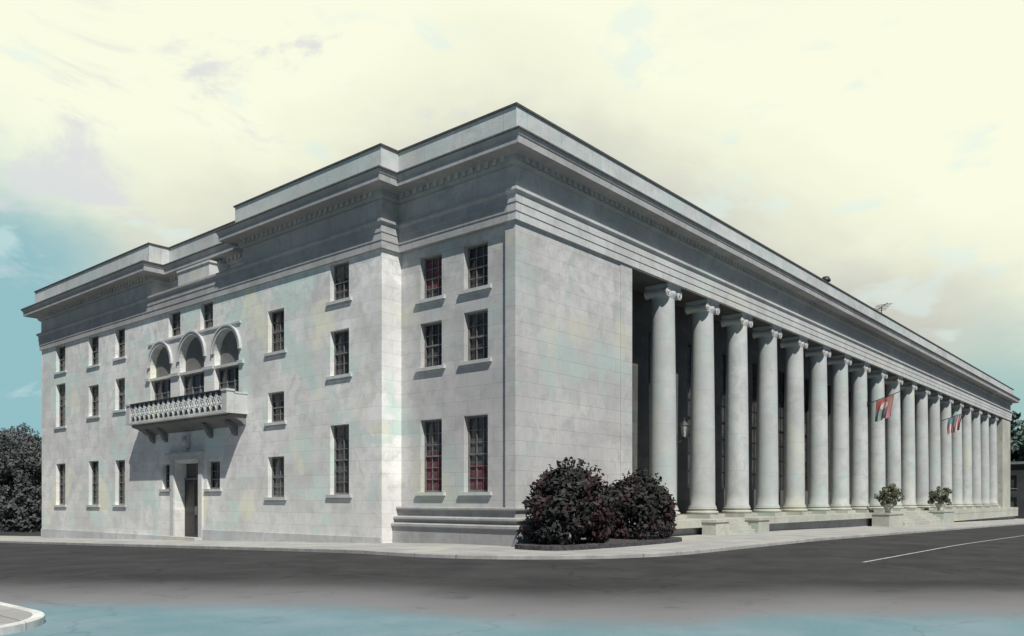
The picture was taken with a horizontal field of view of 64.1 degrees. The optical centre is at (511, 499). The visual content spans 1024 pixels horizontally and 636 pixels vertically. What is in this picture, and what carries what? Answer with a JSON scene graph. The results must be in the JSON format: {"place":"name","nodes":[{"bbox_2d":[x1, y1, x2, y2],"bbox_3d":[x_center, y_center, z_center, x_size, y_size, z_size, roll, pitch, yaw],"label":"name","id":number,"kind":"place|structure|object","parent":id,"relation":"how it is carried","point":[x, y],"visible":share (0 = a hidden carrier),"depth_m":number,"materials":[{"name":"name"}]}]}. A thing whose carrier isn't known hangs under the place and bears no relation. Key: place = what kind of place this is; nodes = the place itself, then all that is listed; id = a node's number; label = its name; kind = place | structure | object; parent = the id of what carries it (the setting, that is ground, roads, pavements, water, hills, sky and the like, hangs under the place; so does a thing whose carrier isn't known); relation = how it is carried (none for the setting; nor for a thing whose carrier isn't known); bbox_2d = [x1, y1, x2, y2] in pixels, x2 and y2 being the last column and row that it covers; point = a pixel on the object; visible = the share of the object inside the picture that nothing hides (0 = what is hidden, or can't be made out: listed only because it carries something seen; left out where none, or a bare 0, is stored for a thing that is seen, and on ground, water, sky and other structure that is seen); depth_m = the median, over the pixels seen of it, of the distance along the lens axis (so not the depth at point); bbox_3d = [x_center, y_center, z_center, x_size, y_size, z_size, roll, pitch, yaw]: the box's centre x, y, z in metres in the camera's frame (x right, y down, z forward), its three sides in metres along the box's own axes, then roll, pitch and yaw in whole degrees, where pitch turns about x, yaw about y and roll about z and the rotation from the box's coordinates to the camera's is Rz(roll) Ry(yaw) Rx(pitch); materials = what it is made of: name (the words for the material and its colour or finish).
{"place":"outdoors","nodes":[
{"label":"outdoors","id":0,"kind":"place"},
{"bbox_2d":[0,605,32,624],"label":"pavement","id":1,"kind":"structure","parent":0,"point":[8,615],"depth_m":13.42,"materials":[{"name":"concrete"}]},
{"bbox_2d":[0,506,1023,635],"bbox_3d":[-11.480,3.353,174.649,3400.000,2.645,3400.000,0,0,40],"label":"road","id":2,"kind":"structure","parent":0,"point":[838,587],"depth_m":18.09,"materials":[{"name":"grey asphalt"}]},
{"bbox_2d":[0,423,39,439],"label":"tree","id":3,"kind":"object","parent":2,"relation":"on","point":[18,431],"visible":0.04,"depth_m":128.12,"materials":[{"name":"green plant"}]},
{"bbox_2d":[0,484,41,531],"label":"hedge","id":4,"kind":"object","parent":2,"relation":"on","point":[24,514],"visible":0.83,"depth_m":87.35,"materials":[{"name":"green plant"}]},
{"bbox_2d":[0,430,41,501],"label":"tree","id":5,"kind":"object","parent":2,"relation":"on","point":[18,468],"visible":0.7,"depth_m":91.33,"materials":[{"name":"green plant"}]},
{"bbox_2d":[1,432,41,486],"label":"tree","id":6,"kind":"object","parent":2,"relation":"on","point":[17,442],"visible":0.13,"depth_m":109.48,"materials":[{"name":"green plant"}]},
{"bbox_2d":[0,602,44,635],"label":"kerb","id":7,"kind":"structure","parent":2,"relation":"on","point":[36,619],"depth_m":12.83,"materials":[{"name":"grey concrete"}]},
{"bbox_2d":[0,523,1023,559],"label":"kerb","id":8,"kind":"structure","parent":2,"relation":"on","point":[543,557],"depth_m":32.61,"materials":[{"name":"concrete"}]},
{"bbox_2d":[865,535,1023,561],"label":"road line","id":9,"kind":"object","parent":2,"relation":"on","point":[928,550],"visible":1,"depth_m":31.82,"materials":[{"name":"paint"}]},
{"bbox_2d":[1010,461,1023,518],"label":"building","id":10,"kind":"structure","parent":2,"relation":"on","point":[1016,484],"depth_m":126.26,"materials":[{"name":"grey stone"}]},
{"bbox_2d":[1010,497,1016,506],"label":"window","id":11,"kind":"structure","parent":10,"relation":"in","point":[1013,500],"depth_m":126.82,"materials":[{"name":"black glass"}]},
{"bbox_2d":[1010,475,1016,488],"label":"window","id":12,"kind":"structure","parent":10,"relation":"in","point":[1013,478],"depth_m":126.82,"materials":[{"name":"black glass"}]},
{"bbox_2d":[1010,411,1023,461],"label":"tree","id":13,"kind":"object","parent":2,"relation":"on","point":[1015,445],"visible":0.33,"depth_m":176.55,"materials":[{"name":"green plant"}]},
{"bbox_2d":[1013,429,1023,459],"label":"tree","id":14,"kind":"object","parent":2,"relation":"on","point":[1020,435],"visible":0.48,"depth_m":174.03,"materials":[{"name":"green plant"}]},
{"bbox_2d":[0,519,1023,554],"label":"pavement","id":15,"kind":"structure","parent":0,"point":[694,542],"depth_m":38.51,"materials":[{"name":"concrete"}]},
{"bbox_2d":[21,102,1019,546],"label":"classical building","id":16,"kind":"structure","parent":15,"relation":"on","point":[469,332],"depth_m":43.78,"materials":[{"name":"stone"}]},
{"bbox_2d":[53,346,66,375],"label":"window","id":17,"kind":"structure","parent":16,"relation":"in","point":[62,370],"depth_m":61.49,"materials":[{"name":"black glass"}]},
{"bbox_2d":[53,384,66,430],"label":"window","id":18,"kind":"structure","parent":16,"relation":"in","point":[62,426],"depth_m":61.58,"materials":[{"name":"black glass"}]},
{"bbox_2d":[53,464,66,507],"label":"window","id":19,"kind":"structure","parent":16,"relation":"in","point":[61,466],"depth_m":61.61,"materials":[{"name":"black glass"}]},
{"bbox_2d":[86,336,99,369],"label":"window","id":20,"kind":"structure","parent":16,"relation":"in","point":[95,340],"depth_m":57.79,"materials":[{"name":"black glass"}]},
{"bbox_2d":[86,385,99,419],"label":"window","id":21,"kind":"structure","parent":16,"relation":"in","point":[95,389],"depth_m":57.79,"materials":[{"name":"black glass"}]},
{"bbox_2d":[86,461,99,507],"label":"window","id":22,"kind":"structure","parent":16,"relation":"in","point":[95,464],"depth_m":57.79,"materials":[{"name":"black glass"}]},
{"bbox_2d":[112,379,125,414],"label":"window","id":23,"kind":"structure","parent":16,"relation":"in","point":[122,409],"depth_m":55.10,"materials":[{"name":"black glass"}]},
{"bbox_2d":[112,328,126,362],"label":"window","id":24,"kind":"structure","parent":16,"relation":"in","point":[122,356],"depth_m":55.09,"materials":[{"name":"black glass"}]},
{"bbox_2d":[112,460,126,508],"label":"window","id":25,"kind":"structure","parent":16,"relation":"in","point":[122,462],"depth_m":55.17,"materials":[{"name":"black glass"}]},
{"bbox_2d":[146,341,172,399],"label":"arched window","id":26,"kind":"structure","parent":16,"relation":"in","point":[162,381],"depth_m":51.50,"materials":[{"name":"stone"}]},
{"bbox_2d":[159,464,169,492],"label":"window","id":27,"kind":"structure","parent":16,"relation":"in","point":[167,489],"depth_m":51.01,"materials":[{"name":"black glass"}]},
{"bbox_2d":[172,312,179,336],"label":"window","id":28,"kind":"structure","parent":16,"relation":"in","point":[176,316],"depth_m":50.44,"materials":[{"name":"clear glass"}]},
{"bbox_2d":[176,330,205,394],"bbox_3d":[-18.955,-7.470,48.685,3.380,5.140,0.500,0,0,40],"label":"arched window","id":29,"kind":"structure","parent":16,"relation":"in","point":[194,375],"depth_m":49.04,"materials":[{"name":"stone"}]},
{"bbox_2d":[204,302,212,328],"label":"window","id":30,"kind":"structure","parent":16,"relation":"in","point":[208,308],"depth_m":48.00,"materials":[{"name":"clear glass"}]},
{"bbox_2d":[203,461,221,492],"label":"window","id":31,"kind":"structure","parent":16,"relation":"in","point":[215,466],"depth_m":47.38,"materials":[{"name":"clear glass"}]},
{"bbox_2d":[210,324,240,391],"bbox_3d":[-16.034,-7.400,46.208,3.100,5.000,0.500,0,0,40],"label":"arched window","id":32,"kind":"structure","parent":16,"relation":"in","point":[228,368],"depth_m":46.50,"materials":[{"name":"stone"}]},
{"bbox_2d":[264,309,286,357],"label":"window","id":33,"kind":"structure","parent":16,"relation":"in","point":[278,349],"depth_m":43.35,"materials":[{"name":"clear glass"}]},
{"bbox_2d":[264,392,286,427],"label":"window","id":34,"kind":"structure","parent":16,"relation":"in","point":[277,398],"depth_m":43.33,"materials":[{"name":"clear glass"}]},
{"bbox_2d":[264,457,286,501],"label":"window","id":35,"kind":"structure","parent":16,"relation":"in","point":[277,462],"depth_m":43.35,"materials":[{"name":"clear glass"}]},
{"bbox_2d":[325,261,351,307],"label":"window","id":36,"kind":"structure","parent":16,"relation":"in","point":[341,271],"depth_m":39.86,"materials":[{"name":"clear glass"}]},
{"bbox_2d":[325,329,351,381],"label":"window","id":37,"kind":"structure","parent":16,"relation":"in","point":[341,338],"depth_m":39.88,"materials":[{"name":"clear glass"}]},
{"bbox_2d":[325,425,351,499],"bbox_3d":[-8.263,-1.820,39.608,1.930,3.620,0.440,0,0,40],"label":"window","id":38,"kind":"structure","parent":16,"relation":"in","point":[341,432],"depth_m":39.90,"materials":[{"name":"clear glass"}]},
{"bbox_2d":[415,255,445,306],"bbox_3d":[-3.608,-10.015,37.228,1.870,2.210,0.490,0,0,40],"label":"window","id":39,"kind":"structure","parent":16,"relation":"in","point":[433,265],"depth_m":37.44,"materials":[{"name":"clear glass"}]},
{"bbox_2d":[415,322,445,373],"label":"window","id":40,"kind":"structure","parent":16,"relation":"in","point":[433,332],"depth_m":37.46,"materials":[{"name":"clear glass"}]},
{"bbox_2d":[415,419,445,497],"bbox_3d":[-3.608,-1.875,37.228,1.870,3.550,0.490,0,0,40],"label":"window","id":41,"kind":"structure","parent":16,"relation":"in","point":[433,428],"depth_m":37.48,"materials":[{"name":"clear glass"}]},
{"bbox_2d":[458,242,491,296],"bbox_3d":[-1.495,-10.005,35.437,1.890,2.190,0.490,0,0,40],"label":"window","id":42,"kind":"structure","parent":16,"relation":"in","point":[478,254],"depth_m":35.66,"materials":[{"name":"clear glass"}]},
{"bbox_2d":[458,310,491,367],"bbox_3d":[-1.495,-6.985,35.437,1.890,2.390,0.490,0,0,40],"label":"window","id":43,"kind":"structure","parent":16,"relation":"in","point":[478,321],"depth_m":35.67,"materials":[{"name":"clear glass"}]},
{"bbox_2d":[458,415,491,496],"bbox_3d":[-1.495,-1.880,35.437,1.890,3.560,0.490,0,0,40],"label":"window","id":44,"kind":"structure","parent":16,"relation":"in","point":[477,425],"depth_m":35.69,"materials":[{"name":"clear glass"}]},
{"bbox_2d":[649,332,650,474],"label":"window","id":45,"kind":"structure","parent":16,"relation":"in","point":[649,332],"depth_m":47.28,"materials":[{"name":"glass"}]},
{"bbox_2d":[676,418,688,446],"bbox_3d":[9.287,-3.690,44.486,0.720,1.580,0.474,0,0,-2],"label":"wall lantern","id":46,"kind":"object","parent":16,"relation":"attached to","point":[684,426],"depth_m":44.38,"materials":[{"name":"glass"}]},
{"bbox_2d":[688,344,690,487],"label":"window","id":47,"kind":"structure","parent":16,"relation":"in","point":[689,345],"depth_m":51.13,"materials":[{"name":"glass"}]},
{"bbox_2d":[722,354,725,488],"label":"window","id":48,"kind":"structure","parent":16,"relation":"in","point":[723,356],"depth_m":54.73,"materials":[{"name":"glass"}]},
{"bbox_2d":[752,363,756,489],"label":"window","id":49,"kind":"structure","parent":16,"relation":"in","point":[754,366],"depth_m":58.37,"materials":[{"name":"glass"}]},
{"bbox_2d":[779,371,783,489],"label":"window","id":50,"kind":"structure","parent":16,"relation":"in","point":[781,374],"depth_m":62.23,"materials":[{"name":"glass"}]},
{"bbox_2d":[804,379,807,490],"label":"window","id":51,"kind":"structure","parent":16,"relation":"in","point":[805,380],"depth_m":66.03,"materials":[{"name":"glass"}]},
{"bbox_2d":[822,276,830,281],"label":"roof ventilator","id":52,"kind":"object","parent":16,"relation":"on","point":[827,278],"visible":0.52,"depth_m":66.68,"materials":[{"name":"metal"}]},
{"bbox_2d":[827,386,828,490],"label":"window","id":53,"kind":"structure","parent":16,"relation":"in","point":[827,386],"depth_m":69.71,"materials":[{"name":"glass"}]},
{"bbox_2d":[874,303,891,312],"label":"roof aerial","id":54,"kind":"object","parent":16,"relation":"on","point":[882,306],"visible":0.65,"depth_m":81.76,"materials":[{"name":"metal"}]},
{"bbox_2d":[867,389,903,421],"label":"flag","id":55,"kind":"object","parent":16,"relation":"attached to","point":[883,408],"visible":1,"depth_m":68.40,"materials":[{"name":"fabric"}]},
{"bbox_2d":[874,483,904,512],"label":"potted plant","id":56,"kind":"object","parent":16,"relation":"on","point":[893,492],"visible":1,"depth_m":67.68,"materials":[{"name":"green plant"}]},
{"bbox_2d":[927,486,952,510],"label":"potted plant","id":57,"kind":"object","parent":16,"relation":"on","point":[942,500],"visible":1,"depth_m":81.13,"materials":[{"name":"green plant"}]},
{"bbox_2d":[940,410,969,433],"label":"flag","id":58,"kind":"object","parent":16,"relation":"attached to","point":[953,424],"visible":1,"depth_m":87.53,"materials":[{"name":"fabric"}]},
{"bbox_2d":[515,536,681,550],"bbox_3d":[3.962,1.805,34.660,3.180,0.290,10.080,0,0,40],"label":"planting bed","id":59,"kind":"object","parent":15,"relation":"on","point":[583,544],"visible":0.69,"depth_m":32.29,"materials":[{"name":"grey concrete"}]},
{"bbox_2d":[521,456,618,544],"bbox_3d":[2.405,0.064,32.671,3.488,3.638,4.304,0,0,40],"label":"shrub","id":60,"kind":"object","parent":59,"relation":"on","point":[561,495],"visible":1,"depth_m":31.58,"materials":[{"name":"green plant"}]},
{"bbox_2d":[604,467,677,539],"bbox_3d":[5.538,0.243,36.450,3.203,3.369,4.767,0,0,40],"label":"shrub","id":61,"kind":"object","parent":59,"relation":"on","point":[646,504],"visible":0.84,"depth_m":35.24,"materials":[{"name":"green plant"}]},
{"bbox_2d":[0,0,1023,460],"label":"sky","id":62,"kind":"structure","parent":0,"point":[876,147],"materials":[{"name":"white"}]}
]}

